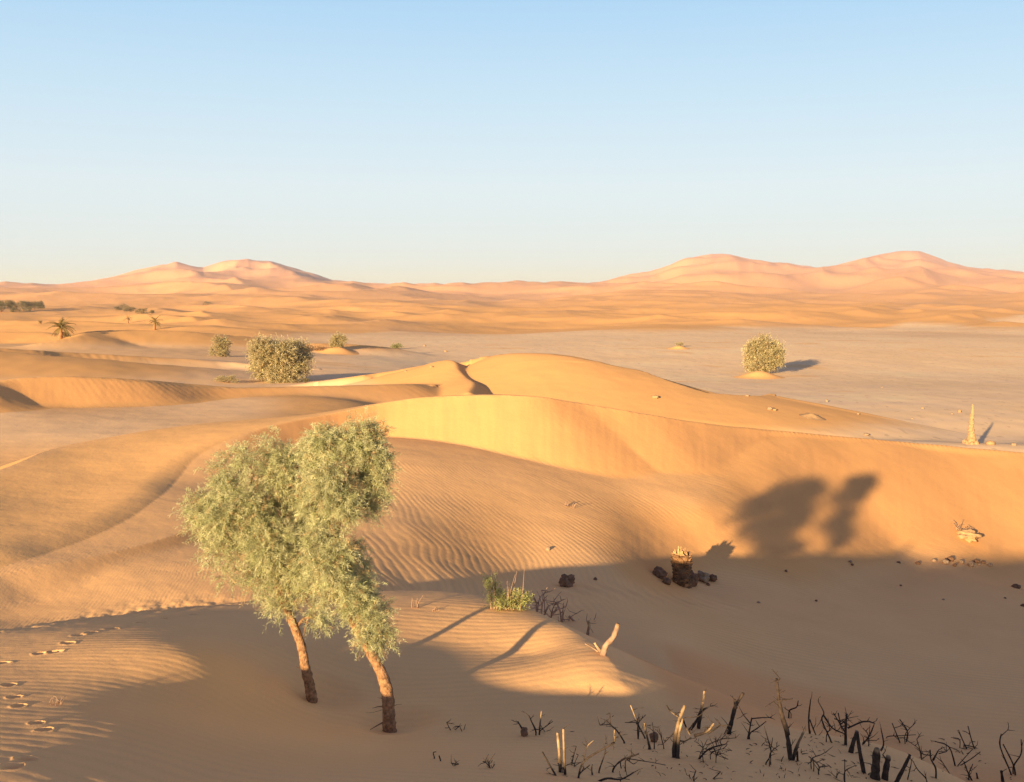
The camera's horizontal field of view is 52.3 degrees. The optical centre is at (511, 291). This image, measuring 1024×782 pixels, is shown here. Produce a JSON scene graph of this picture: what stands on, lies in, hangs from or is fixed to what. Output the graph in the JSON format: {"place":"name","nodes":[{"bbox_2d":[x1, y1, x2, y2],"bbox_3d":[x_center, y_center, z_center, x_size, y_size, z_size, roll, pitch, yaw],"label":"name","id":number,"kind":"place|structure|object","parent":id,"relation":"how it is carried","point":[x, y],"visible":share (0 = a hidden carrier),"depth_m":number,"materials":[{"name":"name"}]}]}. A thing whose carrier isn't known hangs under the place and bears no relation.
{"place":"outdoors","nodes":[
{"label":"outdoors","id":0,"kind":"place"},
{"bbox_2d":[0,251,1023,781],"bbox_3d":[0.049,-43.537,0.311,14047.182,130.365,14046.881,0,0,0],"label":"sand ground","id":1,"kind":"structure","parent":0,"point":[518,415],"depth_m":35.09,"materials":[{"name":"orange sand"}]},
{"bbox_2d":[0,300,11,311],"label":"grove tree","id":2,"kind":"object","parent":1,"relation":"on","point":[2,304],"visible":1,"depth_m":578.82,"materials":[{"name":"green plant"}]},
{"bbox_2d":[3,299,21,311],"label":"grove tree","id":3,"kind":"object","parent":1,"relation":"on","point":[13,305],"visible":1,"depth_m":579.70,"materials":[{"name":"green plant"}]},
{"bbox_2d":[16,300,31,310],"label":"grove tree","id":4,"kind":"object","parent":1,"relation":"on","point":[25,304],"visible":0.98,"depth_m":627.52,"materials":[{"name":"green plant"}]},
{"bbox_2d":[22,301,42,309],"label":"grove tree","id":5,"kind":"object","parent":1,"relation":"on","point":[35,304],"visible":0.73,"depth_m":644.18,"materials":[{"name":"green plant"}]},
{"bbox_2d":[49,696,65,704],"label":"dry grass tuft","id":6,"kind":"object","parent":1,"relation":"on","point":[57,700],"visible":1,"depth_m":12.38,"materials":[{"name":"beige plant"}]},
{"bbox_2d":[46,317,75,339],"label":"date palm","id":7,"kind":"object","parent":1,"relation":"on","point":[60,325],"visible":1,"depth_m":174.61,"materials":[{"name":"green plant"}]},
{"bbox_2d":[113,303,128,309],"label":"shrub","id":8,"kind":"object","parent":1,"relation":"on","point":[117,307],"visible":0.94,"depth_m":622.50,"materials":[{"name":"green plant"}]},
{"bbox_2d":[123,306,135,311],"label":"shrub","id":9,"kind":"object","parent":1,"relation":"on","point":[132,309],"visible":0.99,"depth_m":570.93,"materials":[{"name":"green plant"}]},
{"bbox_2d":[135,307,147,313],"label":"shrub","id":10,"kind":"object","parent":1,"relation":"on","point":[141,311],"visible":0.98,"depth_m":554.18,"materials":[{"name":"green plant"}]},
{"bbox_2d":[149,314,162,329],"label":"date palm","id":11,"kind":"object","parent":1,"relation":"on","point":[155,323],"visible":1,"depth_m":309.08,"materials":[{"name":"brown plant"}]},
{"bbox_2d":[206,334,233,356],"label":"desert bush","id":12,"kind":"object","parent":1,"relation":"on","point":[220,346],"visible":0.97,"depth_m":157.26,"materials":[{"name":"green plant"}]},
{"bbox_2d":[213,375,239,382],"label":"desert bush","id":13,"kind":"object","parent":1,"relation":"on","point":[230,378],"visible":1,"depth_m":109.16,"materials":[{"name":"green plant"}]},
{"bbox_2d":[168,425,342,703],"bbox_3d":[-3.601,3.913,14.972,2.324,3.999,1.834,0,0,-35],"label":"tamarisk tree","id":14,"kind":"object","parent":1,"relation":"on","point":[210,518],"visible":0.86,"depth_m":14.81,"materials":[{"name":"green plant"}]},
{"bbox_2d":[245,334,316,383],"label":"desert bush","id":15,"kind":"object","parent":1,"relation":"on","point":[276,361],"visible":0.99,"depth_m":111.59,"materials":[{"name":"green plant"}]},
{"bbox_2d":[316,346,358,354],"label":"sand mound","id":16,"kind":"object","parent":1,"relation":"on","point":[338,350],"visible":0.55,"depth_m":188.25,"materials":[{"name":"beige sand"}]},
{"bbox_2d":[307,345,326,350],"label":"desert bush","id":17,"kind":"object","parent":16,"relation":"on","point":[317,348],"visible":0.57,"depth_m":188.99,"materials":[{"name":"green plant"}]},
{"bbox_2d":[328,331,348,347],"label":"desert bush","id":18,"kind":"object","parent":16,"relation":"on","point":[337,341],"visible":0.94,"depth_m":190.67,"materials":[{"name":"green plant"}]},
{"bbox_2d":[284,405,406,732],"bbox_3d":[-2.254,3.798,14.117,1.661,4.518,1.422,0,0,-15],"label":"tamarisk tree","id":19,"kind":"object","parent":1,"relation":"on","point":[335,562],"visible":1,"depth_m":13.95,"materials":[{"name":"green plant"}]},
{"bbox_2d":[391,343,404,348],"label":"desert bush","id":20,"kind":"object","parent":1,"relation":"on","point":[398,346],"visible":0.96,"depth_m":234.56,"materials":[{"name":"green plant"}]},
{"bbox_2d":[411,595,423,607],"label":"dry grass tuft","id":21,"kind":"object","parent":1,"relation":"on","point":[417,605],"visible":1,"depth_m":19.76,"materials":[{"name":"beige plant"}]},
{"bbox_2d":[445,719,461,729],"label":"burnt shrub","id":22,"kind":"object","parent":1,"relation":"on","point":[451,723],"visible":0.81,"depth_m":13.61,"materials":[{"name":"brown wood"}]},
{"bbox_2d":[480,754,494,767],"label":"burnt shrub","id":23,"kind":"object","parent":1,"relation":"on","point":[485,761],"visible":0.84,"depth_m":11.18,"materials":[{"name":"brown wood"}]},
{"bbox_2d":[480,572,534,611],"bbox_3d":[-0.079,5.694,19.635,1.060,0.922,0.747,0,0,0],"label":"green shrub","id":24,"kind":"object","parent":1,"relation":"on","point":[509,599],"visible":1,"depth_m":19.64,"materials":[{"name":"green plant"}]},
{"bbox_2d":[521,727,527,736],"bbox_3d":[0.155,5.583,13.222,0.096,0.143,0.112,0,0,0],"label":"burnt knot","id":25,"kind":"object","parent":1,"relation":"on","point":[524,732],"visible":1,"depth_m":13.19,"materials":[{"name":"brown wood"}]},
{"bbox_2d":[512,711,552,734],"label":"burnt shrub","id":26,"kind":"object","parent":1,"relation":"on","point":[540,726],"visible":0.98,"depth_m":13.27,"materials":[{"name":"brown wood"}]},
{"bbox_2d":[542,725,575,775],"bbox_3d":[0.504,4.921,11.165,0.375,0.678,0.231,0,0,0],"label":"burnt shrub","id":27,"kind":"object","parent":1,"relation":"on","point":[560,767],"visible":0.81,"depth_m":11.15,"materials":[{"name":"brown wood"}]},
{"bbox_2d":[523,589,595,621],"bbox_3d":[1.232,7.079,22.959,2.066,1.235,0.548,0,0,0],"label":"dead branch tangle","id":28,"kind":"object","parent":1,"relation":"on","point":[554,611],"visible":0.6,"depth_m":22.92,"materials":[{"name":"brown wood"}]},
{"bbox_2d":[558,574,574,586],"bbox_3d":[1.460,7.729,27.760,0.447,0.448,0.512,0,0,0],"label":"wood chunk","id":29,"kind":"object","parent":1,"relation":"on","point":[565,580],"visible":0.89,"depth_m":27.65,"materials":[{"name":"brown wood"}]},
{"bbox_2d":[571,746,582,766],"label":"burnt shrub","id":30,"kind":"object","parent":1,"relation":"on","point":[576,758],"visible":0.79,"depth_m":11.63,"materials":[{"name":"brown wood"}]},
{"bbox_2d":[586,621,594,635],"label":"broken branch","id":31,"kind":"object","parent":1,"relation":"on","point":[588,628],"visible":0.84,"depth_m":21.67,"materials":[{"name":"brown wood"}]},
{"bbox_2d":[577,730,622,777],"bbox_3d":[0.947,4.982,11.127,0.513,0.535,0.252,0,0,0],"label":"burnt shrub","id":32,"kind":"object","parent":1,"relation":"on","point":[591,755],"visible":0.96,"depth_m":11.08,"materials":[{"name":"brown wood"}]},
{"bbox_2d":[585,623,619,655],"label":"broken branch","id":33,"kind":"object","parent":1,"relation":"on","point":[605,646],"visible":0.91,"depth_m":16.11,"materials":[{"name":"beige wood"}]},
{"bbox_2d":[598,746,606,772],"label":"burnt shrub","id":34,"kind":"object","parent":1,"relation":"on","point":[605,752],"visible":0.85,"depth_m":11.45,"materials":[{"name":"brown wood"}]},
{"bbox_2d":[597,713,624,743],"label":"burnt shrub","id":35,"kind":"object","parent":1,"relation":"on","point":[611,725],"visible":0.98,"depth_m":13.10,"materials":[{"name":"brown wood"}]},
{"bbox_2d":[598,765,642,780],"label":"burnt shrub","id":36,"kind":"object","parent":1,"relation":"on","point":[620,778],"visible":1,"depth_m":11.09,"materials":[{"name":"brown wood"}]},
{"bbox_2d":[625,705,645,738],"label":"burnt shrub","id":37,"kind":"object","parent":1,"relation":"on","point":[638,730],"visible":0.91,"depth_m":13.48,"materials":[{"name":"brown wood"}]},
{"bbox_2d":[607,748,664,772],"bbox_3d":[1.382,5.214,11.689,0.638,0.388,0.331,0,0,-38],"label":"burnt shrub","id":38,"kind":"object","parent":1,"relation":"on","point":[621,760],"visible":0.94,"depth_m":11.61,"materials":[{"name":"brown wood"}]},
{"bbox_2d":[641,721,663,749],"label":"burnt shrub","id":39,"kind":"object","parent":1,"relation":"on","point":[647,738],"visible":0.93,"depth_m":12.77,"materials":[{"name":"brown wood"}]},
{"bbox_2d":[653,566,667,579],"bbox_3d":[4.488,8.538,31.627,0.460,0.430,0.510,0,0,35],"label":"rock","id":40,"kind":"object","parent":1,"relation":"on","point":[660,572],"visible":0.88,"depth_m":31.49,"materials":[{"name":"stone"}]},
{"bbox_2d":[662,577,670,584],"bbox_3d":[4.621,8.648,31.155,0.285,0.272,0.282,0,0,-40],"label":"rock","id":41,"kind":"object","parent":1,"relation":"on","point":[666,581],"visible":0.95,"depth_m":31.08,"materials":[{"name":"stone"}]},
{"bbox_2d":[667,346,689,349],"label":"sand mound","id":42,"kind":"object","parent":1,"relation":"on","point":[678,348],"visible":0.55,"depth_m":232.91,"materials":[{"name":"sand"}]},
{"bbox_2d":[670,546,692,588],"bbox_3d":[5.226,8.488,32.119,0.711,1.312,0.718,0,0,0],"label":"palm stump","id":43,"kind":"object","parent":1,"relation":"on","point":[681,562],"visible":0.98,"depth_m":31.89,"materials":[{"name":"brown wood"}]},
{"bbox_2d":[663,705,705,758],"bbox_3d":[2.029,5.223,12.391,0.481,0.659,0.238,0,0,-15],"label":"burnt shrub","id":44,"kind":"object","parent":1,"relation":"on","point":[676,741],"visible":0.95,"depth_m":12.32,"materials":[{"name":"brown wood"}]},
{"bbox_2d":[691,570,698,586],"bbox_3d":[5.556,8.926,32.338,0.477,0.614,0.510,0,0,0],"label":"rock","id":45,"kind":"object","parent":1,"relation":"on","point":[695,579],"visible":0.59,"depth_m":32.19,"materials":[{"name":"stone"}]},
{"bbox_2d":[688,688,716,729],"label":"burnt shrub","id":46,"kind":"object","parent":1,"relation":"on","point":[697,721],"visible":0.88,"depth_m":14.39,"materials":[{"name":"brown wood"}]},
{"bbox_2d":[695,570,709,582],"bbox_3d":[6.044,9.043,33.100,0.507,0.386,0.515,0,0,-40],"label":"rock","id":47,"kind":"object","parent":1,"relation":"on","point":[704,577],"visible":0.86,"depth_m":32.93,"materials":[{"name":"stone"}]},
{"bbox_2d":[685,766,720,781],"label":"burnt shrub","id":48,"kind":"object","parent":1,"relation":"on","point":[694,778],"visible":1,"depth_m":11.50,"materials":[{"name":"brown wood"}]},
{"bbox_2d":[709,574,717,581],"bbox_3d":[6.378,9.119,33.262,0.344,0.246,0.340,0,0,33],"label":"rock","id":49,"kind":"object","parent":1,"relation":"on","point":[713,577],"visible":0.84,"depth_m":33.15,"materials":[{"name":"stone"}]},
{"bbox_2d":[694,715,739,762],"bbox_3d":[2.417,5.290,12.280,0.622,0.574,0.307,0,0,-15],"label":"burnt shrub","id":50,"kind":"object","parent":1,"relation":"on","point":[708,730],"visible":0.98,"depth_m":12.28,"materials":[{"name":"brown wood"}]},
{"bbox_2d":[721,692,743,734],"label":"burnt shrub","id":51,"kind":"object","parent":1,"relation":"on","point":[732,717],"visible":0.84,"depth_m":14.18,"materials":[{"name":"brown wood"}]},
{"bbox_2d":[737,705,774,738],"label":"burnt shrub","id":52,"kind":"object","parent":1,"relation":"on","point":[749,732],"visible":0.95,"depth_m":13.91,"materials":[{"name":"brown wood"}]},
{"bbox_2d":[734,371,784,378],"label":"sand mound","id":53,"kind":"object","parent":1,"relation":"on","point":[758,375],"visible":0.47,"depth_m":161.31,"materials":[{"name":"sand"}]},
{"bbox_2d":[740,332,789,372],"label":"desert bush","id":54,"kind":"object","parent":1,"relation":"on","point":[766,354],"visible":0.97,"depth_m":170.82,"materials":[{"name":"green plant"}]},
{"bbox_2d":[762,726,778,765],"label":"burnt shrub","id":55,"kind":"object","parent":1,"relation":"on","point":[770,755],"visible":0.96,"depth_m":12.39,"materials":[{"name":"brown wood"}]},
{"bbox_2d":[554,731,1011,779],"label":"twig litter","id":56,"kind":"object","parent":1,"relation":"on","point":[792,758],"visible":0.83,"depth_m":13.10,"materials":[{"name":"brown wood"}]},
{"bbox_2d":[765,670,805,760],"bbox_3d":[3.340,5.239,12.786,0.593,1.326,0.176,0,0,-25],"label":"burnt shrub","id":57,"kind":"object","parent":1,"relation":"on","point":[787,737],"visible":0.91,"depth_m":12.78,"materials":[{"name":"brown wood"}]},
{"bbox_2d":[785,701,801,717],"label":"burnt shrub","id":58,"kind":"object","parent":1,"relation":"on","point":[789,712],"visible":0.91,"depth_m":18.27,"materials":[{"name":"brown wood"}]},
{"bbox_2d":[799,413,825,420],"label":"sand mound","id":59,"kind":"object","parent":1,"relation":"on","point":[812,416],"visible":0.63,"depth_m":84.29,"materials":[{"name":"orange sand"}]},
{"bbox_2d":[808,695,822,734],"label":"burnt shrub","id":60,"kind":"object","parent":1,"relation":"on","point":[809,722],"visible":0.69,"depth_m":14.72,"materials":[{"name":"brown wood"}]},
{"bbox_2d":[805,747,831,774],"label":"burnt shrub","id":61,"kind":"object","parent":1,"relation":"on","point":[812,759],"visible":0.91,"depth_m":12.53,"materials":[{"name":"brown wood"}]},
{"bbox_2d":[818,696,843,742],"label":"burnt shrub","id":62,"kind":"object","parent":1,"relation":"on","point":[827,720],"visible":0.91,"depth_m":14.26,"materials":[{"name":"brown wood"}]},
{"bbox_2d":[829,759,855,781],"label":"burnt shrub","id":63,"kind":"object","parent":1,"relation":"on","point":[844,772],"visible":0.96,"depth_m":12.32,"materials":[{"name":"brown wood"}]},
{"bbox_2d":[848,730,857,752],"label":"burnt shrub","id":64,"kind":"object","parent":1,"relation":"on","point":[852,746],"visible":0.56,"depth_m":13.78,"materials":[{"name":"brown wood"}]},
{"bbox_2d":[831,708,877,744],"bbox_3d":[4.697,5.997,14.337,0.673,0.572,0.330,0,0,-19],"label":"burnt shrub","id":65,"kind":"object","parent":1,"relation":"on","point":[845,726],"visible":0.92,"depth_m":14.28,"materials":[{"name":"brown wood"}]},
{"bbox_2d":[855,731,865,773],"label":"burnt shrub","id":66,"kind":"object","parent":1,"relation":"on","point":[862,764],"visible":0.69,"depth_m":12.91,"materials":[{"name":"brown wood"}]},
{"bbox_2d":[860,724,878,745],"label":"burnt shrub","id":67,"kind":"object","parent":1,"relation":"on","point":[867,739],"visible":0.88,"depth_m":14.33,"materials":[{"name":"brown wood"}]},
{"bbox_2d":[863,724,883,780],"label":"burnt shrub","id":68,"kind":"object","parent":1,"relation":"on","point":[875,768],"visible":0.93,"depth_m":12.68,"materials":[{"name":"brown wood"}]},
{"bbox_2d":[881,746,890,780],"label":"burnt shrub","id":69,"kind":"object","parent":1,"relation":"on","point":[885,771],"visible":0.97,"depth_m":12.80,"materials":[{"name":"brown wood"}]},
{"bbox_2d":[886,719,916,743],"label":"burnt shrub","id":70,"kind":"object","parent":1,"relation":"on","point":[904,726],"visible":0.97,"depth_m":18.32,"materials":[{"name":"brown wood"}]},
{"bbox_2d":[894,754,910,781],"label":"burnt shrub","id":71,"kind":"object","parent":1,"relation":"on","point":[900,773],"visible":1,"depth_m":12.78,"materials":[{"name":"brown wood"}]},
{"bbox_2d":[903,731,929,759],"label":"burnt shrub","id":72,"kind":"object","parent":1,"relation":"on","point":[917,747],"visible":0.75,"depth_m":17.38,"materials":[{"name":"brown wood"}]},
{"bbox_2d":[907,757,927,781],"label":"burnt shrub","id":73,"kind":"object","parent":1,"relation":"on","point":[914,769],"visible":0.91,"depth_m":13.06,"materials":[{"name":"brown wood"}]},
{"bbox_2d":[914,744,949,778],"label":"burnt shrub","id":74,"kind":"object","parent":1,"relation":"on","point":[933,759],"visible":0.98,"depth_m":13.32,"materials":[{"name":"brown wood"}]},
{"bbox_2d":[942,559,948,563],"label":"stone","id":75,"kind":"object","parent":1,"relation":"on","point":[945,561],"visible":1,"depth_m":43.60,"materials":[{"name":"beige stone"}]},
{"bbox_2d":[947,556,954,561],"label":"stone","id":76,"kind":"object","parent":1,"relation":"on","point":[950,558],"visible":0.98,"depth_m":44.23,"materials":[{"name":"brown stone"}]},
{"bbox_2d":[932,754,974,780],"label":"burnt shrub","id":77,"kind":"object","parent":1,"relation":"on","point":[968,775],"visible":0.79,"depth_m":16.51,"materials":[{"name":"brown wood"}]},
{"bbox_2d":[931,740,979,765],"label":"burnt shrub","id":78,"kind":"object","parent":1,"relation":"on","point":[960,751],"visible":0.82,"depth_m":17.22,"materials":[{"name":"brown wood"}]},
{"bbox_2d":[951,726,977,748],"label":"burnt shrub","id":79,"kind":"object","parent":1,"relation":"on","point":[963,741],"visible":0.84,"depth_m":18.34,"materials":[{"name":"brown wood"}]},
{"bbox_2d":[956,528,982,542],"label":"crusted hummock","id":80,"kind":"object","parent":1,"relation":"on","point":[969,535],"visible":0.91,"depth_m":47.13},
{"bbox_2d":[952,521,979,540],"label":"dry grass tuft","id":81,"kind":"object","parent":80,"relation":"on","point":[955,524],"visible":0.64,"depth_m":47.91,"materials":[{"name":"brown plant"}]},
{"bbox_2d":[962,404,978,444],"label":"sandstone pinnacle","id":82,"kind":"object","parent":1,"relation":"on","point":[971,439],"visible":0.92,"depth_m":77.21,"materials":[{"name":"beige stone"}]},
{"bbox_2d":[986,440,994,444],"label":"stone","id":83,"kind":"object","parent":1,"relation":"on","point":[989,442],"visible":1,"depth_m":76.85,"materials":[{"name":"beige stone"}]},
{"bbox_2d":[1000,769,1005,781],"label":"burnt shrub","id":84,"kind":"object","parent":1,"relation":"on","point":[1002,776],"visible":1,"depth_m":16.48,"materials":[{"name":"brown wood"}]},
{"bbox_2d":[999,723,1023,774],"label":"burnt shrub","id":85,"kind":"object","parent":1,"relation":"on","point":[1013,768],"visible":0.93,"depth_m":16.95,"materials":[{"name":"brown wood"}]},
{"bbox_2d":[1011,584,1020,588],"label":"stone","id":86,"kind":"object","parent":1,"relation":"on","point":[1017,586],"visible":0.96,"depth_m":41.48,"materials":[{"name":"stone"}]},
{"bbox_2d":[0,0,1023,283],"label":"sky","id":87,"kind":"structure","parent":0,"point":[365,141],"materials":[{"name":"blue"}]},
{"bbox_2d":[649,732,658,741],"bbox_3d":[1.810,5.679,13.305,0.120,0.158,0.113,0,0,0],"label":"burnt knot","id":88,"kind":"object","parent":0,"point":[656,736],"visible":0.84,"depth_m":13.27,"materials":[{"name":"brown wood"}]}
]}

